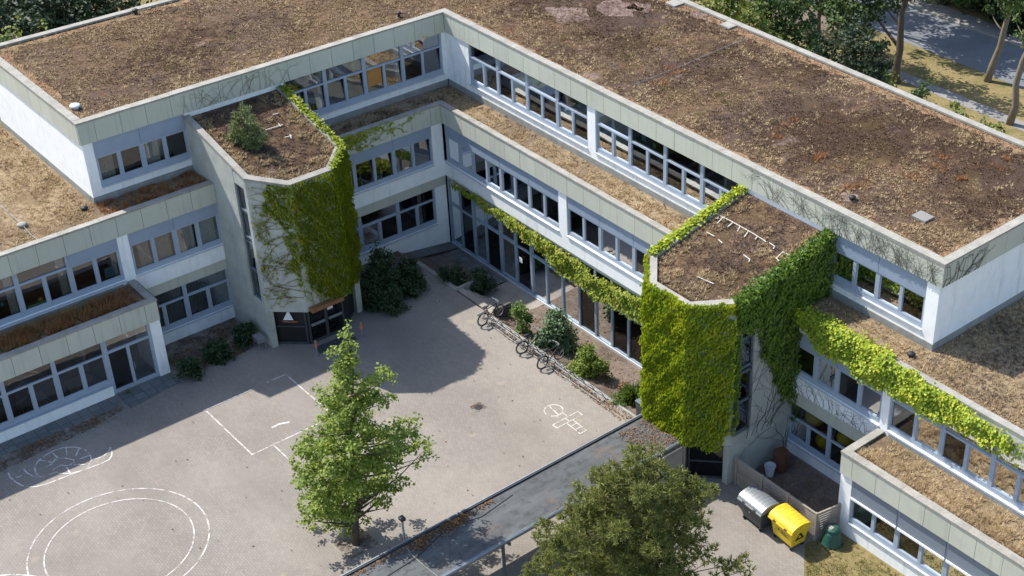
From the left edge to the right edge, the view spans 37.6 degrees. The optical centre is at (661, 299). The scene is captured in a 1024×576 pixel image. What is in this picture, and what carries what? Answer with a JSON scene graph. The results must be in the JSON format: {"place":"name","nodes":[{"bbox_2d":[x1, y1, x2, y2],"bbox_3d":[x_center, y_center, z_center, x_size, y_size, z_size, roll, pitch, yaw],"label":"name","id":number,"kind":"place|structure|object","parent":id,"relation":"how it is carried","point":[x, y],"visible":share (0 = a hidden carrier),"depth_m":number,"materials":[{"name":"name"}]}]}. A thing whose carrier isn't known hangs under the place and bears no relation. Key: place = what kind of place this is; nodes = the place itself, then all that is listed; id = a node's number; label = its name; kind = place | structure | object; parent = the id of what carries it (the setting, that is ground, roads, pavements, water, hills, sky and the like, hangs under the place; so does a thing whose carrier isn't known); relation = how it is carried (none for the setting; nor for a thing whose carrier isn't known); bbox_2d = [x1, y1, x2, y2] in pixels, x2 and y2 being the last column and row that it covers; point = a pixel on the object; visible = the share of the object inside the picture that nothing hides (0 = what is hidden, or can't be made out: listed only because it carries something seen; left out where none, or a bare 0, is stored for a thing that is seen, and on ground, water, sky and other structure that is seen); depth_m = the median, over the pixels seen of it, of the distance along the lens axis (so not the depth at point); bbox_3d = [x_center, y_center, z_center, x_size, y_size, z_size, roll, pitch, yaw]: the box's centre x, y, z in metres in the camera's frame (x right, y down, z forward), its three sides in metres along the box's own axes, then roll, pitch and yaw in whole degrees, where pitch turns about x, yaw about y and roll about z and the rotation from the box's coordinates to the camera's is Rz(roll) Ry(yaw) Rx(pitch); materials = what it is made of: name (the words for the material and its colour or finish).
{"place":"outdoors","nodes":[
{"label":"outdoors","id":0,"kind":"place"},
{"bbox_2d":[0,373,180,455],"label":"slab path","id":1,"kind":"structure","parent":0,"point":[136,396],"depth_m":67.87,"materials":[{"name":"concrete"}]},
{"bbox_2d":[0,251,421,471],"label":"litter ground","id":2,"kind":"structure","parent":0,"point":[40,445],"depth_m":71.09,"materials":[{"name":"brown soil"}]},
{"bbox_2d":[198,335,239,365],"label":"shrub","id":3,"kind":"object","parent":2,"relation":"on","point":[213,351],"visible":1,"depth_m":70.73,"materials":[{"name":"green plant"}]},
{"bbox_2d":[360,239,402,313],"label":"shrub","id":4,"kind":"object","parent":2,"relation":"on","point":[379,272],"visible":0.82,"depth_m":74.29,"materials":[{"name":"green plant"}]},
{"bbox_2d":[391,255,430,298],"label":"shrub","id":5,"kind":"object","parent":2,"relation":"on","point":[413,284],"visible":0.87,"depth_m":75.50,"materials":[{"name":"green plant"}]},
{"bbox_2d":[0,251,839,575],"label":"courtyard","id":6,"kind":"structure","parent":0,"point":[232,487],"depth_m":64.80,"materials":[{"name":"grey concrete"}]},
{"bbox_2d":[337,532,374,559],"bbox_3d":[-12.431,9.900,60.548,1.400,0.001,1.350,-26,42,-34],"label":"tree pit","id":7,"kind":"object","parent":6,"relation":"on","point":[363,538],"visible":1,"depth_m":60.48,"materials":[{"name":"brown soil"}]},
{"bbox_2d":[288,319,439,545],"bbox_3d":[-11.753,5.210,57.763,5.958,11.173,5.146,-6,34,-10],"label":"maple tree","id":8,"kind":"object","parent":7,"relation":"on","point":[355,467],"visible":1,"depth_m":56.79,"materials":[{"name":"green plant"}]},
{"bbox_2d":[372,281,411,316],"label":"shrub","id":9,"kind":"object","parent":6,"relation":"on","point":[386,304],"visible":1,"depth_m":74.36,"materials":[{"name":"green plant"}]},
{"bbox_2d":[341,413,680,575],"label":"covered walkway","id":10,"kind":"structure","parent":6,"relation":"on","point":[516,509],"depth_m":58.80,"materials":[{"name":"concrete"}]},
{"bbox_2d":[352,419,678,575],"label":"dry leaves","id":11,"kind":"object","parent":10,"relation":"on","point":[461,518],"visible":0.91,"depth_m":58.30,"materials":[{"name":"brown plant"}]},
{"bbox_2d":[519,440,756,575],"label":"broadleaf tree","id":12,"kind":"object","parent":6,"relation":"on","point":[635,553],"visible":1,"depth_m":53.12,"materials":[{"name":"green plant"}]},
{"bbox_2d":[737,485,779,530],"bbox_3d":[3.985,8.643,61.524,1.125,1.366,1.460,-23,40,-31],"label":"waste bin","id":13,"kind":"object","parent":6,"relation":"on","point":[758,504],"visible":0.97,"depth_m":61.16,"materials":[{"name":"grey metal"}]},
{"bbox_2d":[768,503,811,549],"bbox_3d":[5.181,9.270,60.585,1.125,1.366,1.460,-22,39,-31],"label":"waste bin","id":14,"kind":"object","parent":6,"relation":"on","point":[791,525],"visible":1,"depth_m":60.22,"materials":[{"name":"yellow plastic"}]},
{"bbox_2d":[407,235,507,283],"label":"corner path","id":15,"kind":"structure","parent":0,"point":[469,262],"depth_m":80.46,"materials":[{"name":"concrete"}]},
{"bbox_2d":[1,0,1023,575],"bbox_3d":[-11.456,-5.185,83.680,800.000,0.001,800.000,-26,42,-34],"label":"ground","id":16,"kind":"structure","parent":0,"point":[955,78],"depth_m":96.95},
{"bbox_2d":[0,0,50,46],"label":"broadleaf tree","id":17,"kind":"object","parent":16,"relation":"on","point":[26,23],"visible":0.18,"depth_m":87.53,"materials":[{"name":"green plant"}]},
{"bbox_2d":[0,0,107,38],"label":"broadleaf tree","id":18,"kind":"object","parent":16,"relation":"on","point":[65,14],"visible":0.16,"depth_m":90.60,"materials":[{"name":"green plant"}]},
{"bbox_2d":[60,0,179,22],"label":"broadleaf tree","id":19,"kind":"object","parent":16,"relation":"on","point":[114,6],"visible":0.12,"depth_m":92.90,"materials":[{"name":"green plant"}]},
{"bbox_2d":[457,281,543,315],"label":"path","id":20,"kind":"structure","parent":16,"relation":"on","point":[506,292],"depth_m":77.22,"materials":[{"name":"concrete"}]},
{"bbox_2d":[0,0,1023,575],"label":"school building","id":21,"kind":"structure","parent":16,"relation":"on","point":[184,262],"depth_m":69.36,"materials":[{"name":"white paint"}]},
{"bbox_2d":[0,275,26,328],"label":"window","id":22,"kind":"structure","parent":21,"relation":"in","point":[9,288],"depth_m":65.87,"materials":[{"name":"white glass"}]},
{"bbox_2d":[1,362,63,426],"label":"window","id":23,"kind":"structure","parent":21,"relation":"in","point":[38,411],"depth_m":66.06,"materials":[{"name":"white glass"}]},
{"bbox_2d":[14,256,77,318],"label":"window","id":24,"kind":"structure","parent":21,"relation":"in","point":[61,270],"depth_m":66.81,"materials":[{"name":"white glass"}]},
{"bbox_2d":[0,134,100,251],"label":"roof grass","id":25,"kind":"structure","parent":21,"relation":"on","point":[68,215],"depth_m":67.97,"materials":[{"name":"beige plant"}]},
{"bbox_2d":[0,283,139,351],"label":"planter weeds","id":26,"kind":"object","parent":21,"relation":"on","point":[69,316],"visible":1,"depth_m":66.56,"materials":[{"name":"brown plant"}]},
{"bbox_2d":[52,342,112,405],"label":"window","id":27,"kind":"structure","parent":21,"relation":"in","point":[87,391],"depth_m":67.37,"materials":[{"name":"white glass"}]},
{"bbox_2d":[66,239,125,298],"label":"window","id":28,"kind":"structure","parent":21,"relation":"in","point":[109,247],"depth_m":67.86,"materials":[{"name":"white glass"}]},
{"bbox_2d":[92,128,147,187],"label":"window","id":29,"kind":"structure","parent":21,"relation":"in","point":[104,149],"depth_m":68.40,"materials":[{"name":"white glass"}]},
{"bbox_2d":[102,324,159,393],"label":"glass door","id":30,"kind":"structure","parent":21,"relation":"in","point":[135,382],"depth_m":68.71,"materials":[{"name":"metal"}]},
{"bbox_2d":[92,170,206,214],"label":"ledge weeds","id":31,"kind":"object","parent":21,"relation":"on","point":[154,196],"visible":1,"depth_m":69.22,"materials":[{"name":"brown plant"}]},
{"bbox_2d":[127,219,180,276],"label":"window","id":32,"kind":"structure","parent":21,"relation":"in","point":[157,234],"depth_m":69.56,"materials":[{"name":"white glass"}]},
{"bbox_2d":[138,114,191,172],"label":"window","id":33,"kind":"structure","parent":21,"relation":"in","point":[149,134],"depth_m":69.64,"materials":[{"name":"white glass"}]},
{"bbox_2d":[155,285,191,334],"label":"window","id":34,"kind":"structure","parent":21,"relation":"in","point":[171,305],"depth_m":71.82,"materials":[{"name":"clear glass"}]},
{"bbox_2d":[172,203,223,260],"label":"window","id":35,"kind":"structure","parent":21,"relation":"in","point":[202,218],"depth_m":70.79,"materials":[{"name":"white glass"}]},
{"bbox_2d":[184,269,233,322],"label":"window","id":36,"kind":"structure","parent":21,"relation":"in","point":[206,295],"depth_m":72.88,"materials":[{"name":"clear glass"}]},
{"bbox_2d":[224,101,268,150],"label":"pine","id":37,"kind":"object","parent":21,"relation":"on","point":[249,136],"visible":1,"depth_m":68.55,"materials":[{"name":"green plant"}]},
{"bbox_2d":[191,91,332,179],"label":"roof sedum","id":38,"kind":"object","parent":21,"relation":"on","point":[271,117],"visible":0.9,"depth_m":69.57,"materials":[{"name":"brown plant"}]},
{"bbox_2d":[249,85,362,309],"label":"ivy","id":39,"kind":"object","parent":21,"relation":"attached to","point":[342,195],"visible":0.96,"depth_m":69.58,"materials":[{"name":"green plant"}]},
{"bbox_2d":[324,58,368,112],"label":"window","id":40,"kind":"structure","parent":21,"relation":"in","point":[348,102],"depth_m":75.41,"materials":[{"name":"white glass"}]},
{"bbox_2d":[353,140,396,194],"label":"window","id":41,"kind":"structure","parent":21,"relation":"in","point":[371,153],"depth_m":76.19,"materials":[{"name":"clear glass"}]},
{"bbox_2d":[359,203,401,253],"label":"window","id":42,"kind":"structure","parent":21,"relation":"in","point":[370,224],"depth_m":78.21,"materials":[{"name":"clear glass"}]},
{"bbox_2d":[363,46,405,99],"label":"window","id":43,"kind":"structure","parent":21,"relation":"in","point":[373,66],"depth_m":76.58,"materials":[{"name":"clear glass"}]},
{"bbox_2d":[392,127,434,179],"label":"window","id":44,"kind":"structure","parent":21,"relation":"in","point":[403,147],"depth_m":77.48,"materials":[{"name":"clear glass"}]},
{"bbox_2d":[397,189,437,238],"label":"window","id":45,"kind":"structure","parent":21,"relation":"in","point":[420,225],"depth_m":79.84,"materials":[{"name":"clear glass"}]},
{"bbox_2d":[401,33,444,86],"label":"window","id":46,"kind":"structure","parent":21,"relation":"in","point":[425,76],"depth_m":78.13,"materials":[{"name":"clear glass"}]},
{"bbox_2d":[447,178,462,247],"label":"hall window","id":47,"kind":"structure","parent":21,"relation":"in","point":[454,201],"depth_m":80.77,"materials":[{"name":"clear glass"}]},
{"bbox_2d":[444,125,473,178],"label":"window","id":48,"kind":"structure","parent":21,"relation":"in","point":[458,147],"depth_m":77.86,"materials":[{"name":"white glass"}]},
{"bbox_2d":[459,186,475,256],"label":"hall window","id":49,"kind":"structure","parent":21,"relation":"in","point":[465,204],"depth_m":80.12,"materials":[{"name":"clear glass"}]},
{"bbox_2d":[471,194,487,264],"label":"hall window","id":50,"kind":"structure","parent":21,"relation":"in","point":[478,215],"depth_m":79.46,"materials":[{"name":"clear glass"}]},
{"bbox_2d":[469,45,498,99],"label":"window","id":51,"kind":"structure","parent":21,"relation":"in","point":[484,78],"depth_m":76.97,"materials":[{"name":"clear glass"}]},
{"bbox_2d":[471,140,500,194],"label":"window","id":52,"kind":"structure","parent":21,"relation":"in","point":[492,180],"depth_m":76.26,"materials":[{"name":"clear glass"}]},
{"bbox_2d":[484,202,501,273],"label":"hall window","id":53,"kind":"structure","parent":21,"relation":"in","point":[491,223],"depth_m":78.74,"materials":[{"name":"clear glass"}]},
{"bbox_2d":[499,212,516,283],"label":"entrance door","id":54,"kind":"structure","parent":21,"relation":"in","point":[507,238],"depth_m":77.94,"materials":[{"name":"clear glass"}]},
{"bbox_2d":[0,0,1023,254],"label":"roof sedum","id":55,"kind":"object","parent":21,"relation":"on","point":[594,52],"visible":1,"depth_m":71.29,"materials":[{"name":"brown plant"}]},
{"bbox_2d":[497,59,527,115],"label":"window","id":56,"kind":"structure","parent":21,"relation":"in","point":[518,102],"depth_m":75.23,"materials":[{"name":"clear glass"}]},
{"bbox_2d":[499,157,529,212],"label":"window","id":57,"kind":"structure","parent":21,"relation":"in","point":[509,173],"depth_m":75.06,"materials":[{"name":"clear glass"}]},
{"bbox_2d":[515,221,532,294],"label":"entrance door","id":58,"kind":"structure","parent":21,"relation":"in","point":[523,250],"depth_m":77.16,"materials":[{"name":"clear glass"}]},
{"bbox_2d":[530,233,546,303],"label":"hall window","id":59,"kind":"structure","parent":21,"relation":"in","point":[538,262],"depth_m":76.45,"materials":[{"name":"clear glass"}]},
{"bbox_2d":[526,74,557,131],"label":"window","id":60,"kind":"structure","parent":21,"relation":"in","point":[533,84],"depth_m":73.84,"materials":[{"name":"clear glass"}]},
{"bbox_2d":[528,174,558,231],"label":"window","id":61,"kind":"structure","parent":21,"relation":"in","point":[533,182],"depth_m":73.41,"materials":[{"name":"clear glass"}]},
{"bbox_2d":[451,180,641,325],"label":"ivy","id":62,"kind":"object","parent":21,"relation":"attached to","point":[572,269],"visible":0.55,"depth_m":73.22,"materials":[{"name":"green plant"}]},
{"bbox_2d":[545,239,562,312],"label":"hall window","id":63,"kind":"structure","parent":21,"relation":"in","point":[553,280],"depth_m":75.76,"materials":[{"name":"clear glass"}]},
{"bbox_2d":[561,249,579,325],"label":"hall window","id":64,"kind":"structure","parent":21,"relation":"in","point":[570,292],"depth_m":75.01,"materials":[{"name":"clear glass"}]},
{"bbox_2d":[556,90,587,148],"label":"window","id":65,"kind":"structure","parent":21,"relation":"in","point":[565,114],"depth_m":72.67,"materials":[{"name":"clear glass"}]},
{"bbox_2d":[566,196,599,255],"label":"window","id":66,"kind":"structure","parent":21,"relation":"in","point":[586,214],"depth_m":71.50,"materials":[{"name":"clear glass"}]},
{"bbox_2d":[578,259,595,335],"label":"hall window","id":67,"kind":"structure","parent":21,"relation":"in","point":[586,305],"depth_m":74.21,"materials":[{"name":"clear glass"}]},
{"bbox_2d":[595,270,611,346],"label":"hall window","id":68,"kind":"structure","parent":21,"relation":"in","point":[603,313],"depth_m":73.40,"materials":[{"name":"clear glass"}]},
{"bbox_2d":[595,110,629,170],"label":"window","id":69,"kind":"structure","parent":21,"relation":"in","point":[612,136],"depth_m":70.51,"materials":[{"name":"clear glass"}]},
{"bbox_2d":[598,215,633,276],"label":"window","id":70,"kind":"structure","parent":21,"relation":"in","point":[616,243],"depth_m":70.07,"materials":[{"name":"clear glass"}]},
{"bbox_2d":[611,280,627,357],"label":"hall window","id":71,"kind":"structure","parent":21,"relation":"in","point":[619,322],"depth_m":72.63,"materials":[{"name":"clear glass"}]},
{"bbox_2d":[628,128,664,189],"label":"window","id":72,"kind":"structure","parent":21,"relation":"in","point":[645,176],"depth_m":69.13,"materials":[{"name":"clear glass"}]},
{"bbox_2d":[663,146,701,209],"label":"window","id":73,"kind":"structure","parent":21,"relation":"in","point":[690,193],"depth_m":67.47,"materials":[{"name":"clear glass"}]},
{"bbox_2d":[638,184,747,454],"bbox_3d":[1.262,0.796,63.699,4.226,9.096,8.058,3,33,4],"label":"ivy","id":74,"kind":"object","parent":21,"relation":"attached to","point":[680,419],"visible":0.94,"depth_m":61.18,"materials":[{"name":"green plant"}]},
{"bbox_2d":[438,88,1023,428],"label":"terrace grass","id":75,"kind":"structure","parent":21,"relation":"on","point":[621,193],"depth_m":60.43,"materials":[{"name":"beige plant"}]},
{"bbox_2d":[657,195,818,300],"bbox_3d":[2.866,-1.956,61.403,6.346,1.389,4.633,-26,42,-34],"label":"roof sedum","id":76,"kind":"object","parent":21,"relation":"on","point":[742,245],"visible":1,"depth_m":61.50,"materials":[{"name":"brown plant"}]},
{"bbox_2d":[729,228,840,467],"bbox_3d":[4.918,2.572,62.545,5.693,10.860,1.236,-26,42,-34],"label":"ivy","id":77,"kind":"object","parent":21,"relation":"attached to","point":[746,300],"visible":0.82,"depth_m":60.87,"materials":[{"name":"green plant"}]},
{"bbox_2d":[786,402,829,464],"bbox_3d":[6.302,5.690,64.333,0.220,2.175,2.346,-26,42,-34],"label":"window","id":78,"kind":"structure","parent":21,"relation":"in","point":[801,435],"depth_m":64.69,"materials":[{"name":"clear glass"}]},
{"bbox_2d":[793,333,837,398],"bbox_3d":[6.395,2.619,62.146,0.220,2.370,2.446,-26,42,-34],"label":"window","id":79,"kind":"structure","parent":21,"relation":"in","point":[825,371],"depth_m":62.12,"materials":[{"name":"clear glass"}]},
{"bbox_2d":[830,233,879,304],"bbox_3d":[7.885,-1.327,60.999,0.220,2.400,2.476,-26,42,-34],"label":"window","id":80,"kind":"structure","parent":21,"relation":"in","point":[856,273],"depth_m":61.02,"materials":[{"name":"white glass"}]},
{"bbox_2d":[833,363,882,426],"bbox_3d":[8.039,3.627,60.634,0.220,2.370,2.446,-26,42,-34],"label":"window","id":81,"kind":"structure","parent":21,"relation":"in","point":[869,402],"depth_m":60.76,"materials":[{"name":"clear glass"}]},
{"bbox_2d":[738,169,993,287],"bbox_3d":[8.236,-3.697,61.595,3.239,0.990,11.252,-26,42,-34],"label":"bare vine","id":82,"kind":"object","parent":21,"relation":"attached to","point":[879,248],"visible":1,"depth_m":59.15,"materials":[{"name":"brown plant"}]},
{"bbox_2d":[847,481,899,553],"bbox_3d":[8.449,8.597,59.465,0.220,2.355,2.426,-26,42,-34],"label":"window","id":83,"kind":"structure","parent":21,"relation":"in","point":[879,508],"depth_m":59.47,"materials":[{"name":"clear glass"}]},
{"bbox_2d":[873,257,927,330],"bbox_3d":[9.549,-0.307,59.468,0.220,2.400,2.476,-26,42,-34],"label":"window","id":84,"kind":"structure","parent":21,"relation":"in","point":[892,282],"depth_m":59.67,"materials":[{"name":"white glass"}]},
{"bbox_2d":[787,298,1023,468],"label":"ivy","id":85,"kind":"object","parent":21,"relation":"attached to","point":[824,341],"visible":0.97,"depth_m":58.35,"materials":[{"name":"green plant"}]},
{"bbox_2d":[885,397,944,462],"bbox_3d":[10.011,4.835,58.819,0.220,2.370,2.626,-26,42,-34],"label":"window","id":86,"kind":"structure","parent":21,"relation":"in","point":[926,435],"depth_m":58.85,"materials":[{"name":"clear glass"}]},
{"bbox_2d":[892,512,947,575],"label":"window","id":87,"kind":"structure","parent":21,"relation":"in","point":[932,552],"depth_m":57.95,"materials":[{"name":"white glass"}]},
{"bbox_2d":[937,423,994,492],"bbox_3d":[11.705,5.875,57.262,0.220,2.365,2.416,-26,42,-34],"label":"window","id":88,"kind":"structure","parent":21,"relation":"in","point":[977,463],"depth_m":57.29,"materials":[{"name":"clear glass"}]},
{"bbox_2d":[944,543,998,575],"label":"window","id":89,"kind":"structure","parent":21,"relation":"in","point":[958,563],"depth_m":56.44,"materials":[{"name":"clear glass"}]},
{"bbox_2d":[986,447,1023,515],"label":"window","id":90,"kind":"structure","parent":21,"relation":"in","point":[1006,482],"depth_m":56.21,"materials":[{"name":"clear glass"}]},
{"bbox_2d":[402,248,641,414],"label":"planting bed","id":91,"kind":"object","parent":16,"relation":"on","point":[433,261],"visible":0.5,"depth_m":73.25,"materials":[{"name":"soil"}]},
{"bbox_2d":[529,304,579,355],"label":"shrub","id":92,"kind":"object","parent":91,"relation":"on","point":[558,330],"visible":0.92,"depth_m":72.39,"materials":[{"name":"green plant"}]},
{"bbox_2d":[565,343,609,378],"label":"shrub","id":93,"kind":"object","parent":91,"relation":"on","point":[587,363],"visible":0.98,"depth_m":70.42,"materials":[{"name":"green plant"}]},
{"bbox_2d":[691,0,790,45],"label":"broadleaf tree","id":94,"kind":"object","parent":16,"relation":"on","point":[732,9],"visible":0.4,"depth_m":84.72,"materials":[{"name":"green plant"}]},
{"bbox_2d":[735,0,825,56],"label":"broadleaf tree","id":95,"kind":"object","parent":16,"relation":"on","point":[792,14],"visible":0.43,"depth_m":87.09,"materials":[{"name":"green plant"}]},
{"bbox_2d":[799,19,895,92],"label":"broadleaf tree","id":96,"kind":"object","parent":16,"relation":"on","point":[848,57],"visible":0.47,"depth_m":88.51,"materials":[{"name":"green plant"}]},
{"bbox_2d":[820,0,939,83],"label":"broadleaf tree","id":97,"kind":"object","parent":16,"relation":"on","point":[868,9],"visible":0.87,"depth_m":97.56,"materials":[{"name":"green plant"}]},
{"bbox_2d":[887,0,1023,130],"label":"footpath","id":98,"kind":"structure","parent":16,"relation":"on","point":[969,20],"depth_m":99.15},
{"bbox_2d":[982,0,1023,82],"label":"broadleaf tree","id":99,"kind":"object","parent":16,"relation":"on","point":[1009,5],"visible":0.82,"depth_m":96.72,"materials":[{"name":"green plant"}]},
{"bbox_2d":[1001,0,1023,125],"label":"broadleaf tree","id":100,"kind":"object","parent":16,"relation":"on","point":[1011,118],"visible":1,"depth_m":91.42,"materials":[{"name":"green plant"}]},
{"bbox_2d":[742,453,839,534],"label":"compound ground","id":101,"kind":"structure","parent":0,"point":[795,471],"depth_m":63.91,"materials":[{"name":"soil"}]},
{"bbox_2d":[734,457,840,540],"bbox_3d":[5.188,8.116,62.267,1.240,1.480,4.960,-26,42,-34],"label":"slatted fence","id":102,"kind":"object","parent":101,"relation":"on","point":[775,489],"visible":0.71,"depth_m":61.31,"materials":[{"name":"grey wood"}]},
{"bbox_2d":[815,0,1023,88],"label":"road","id":103,"kind":"structure","parent":0,"point":[967,47],"depth_m":103.77,"materials":[{"name":"grey asphalt"}]},
{"bbox_2d":[856,442,1023,557],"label":"bay grass","id":104,"kind":"structure","parent":0,"point":[1006,535],"depth_m":57.03,"materials":[{"name":"beige plant"}]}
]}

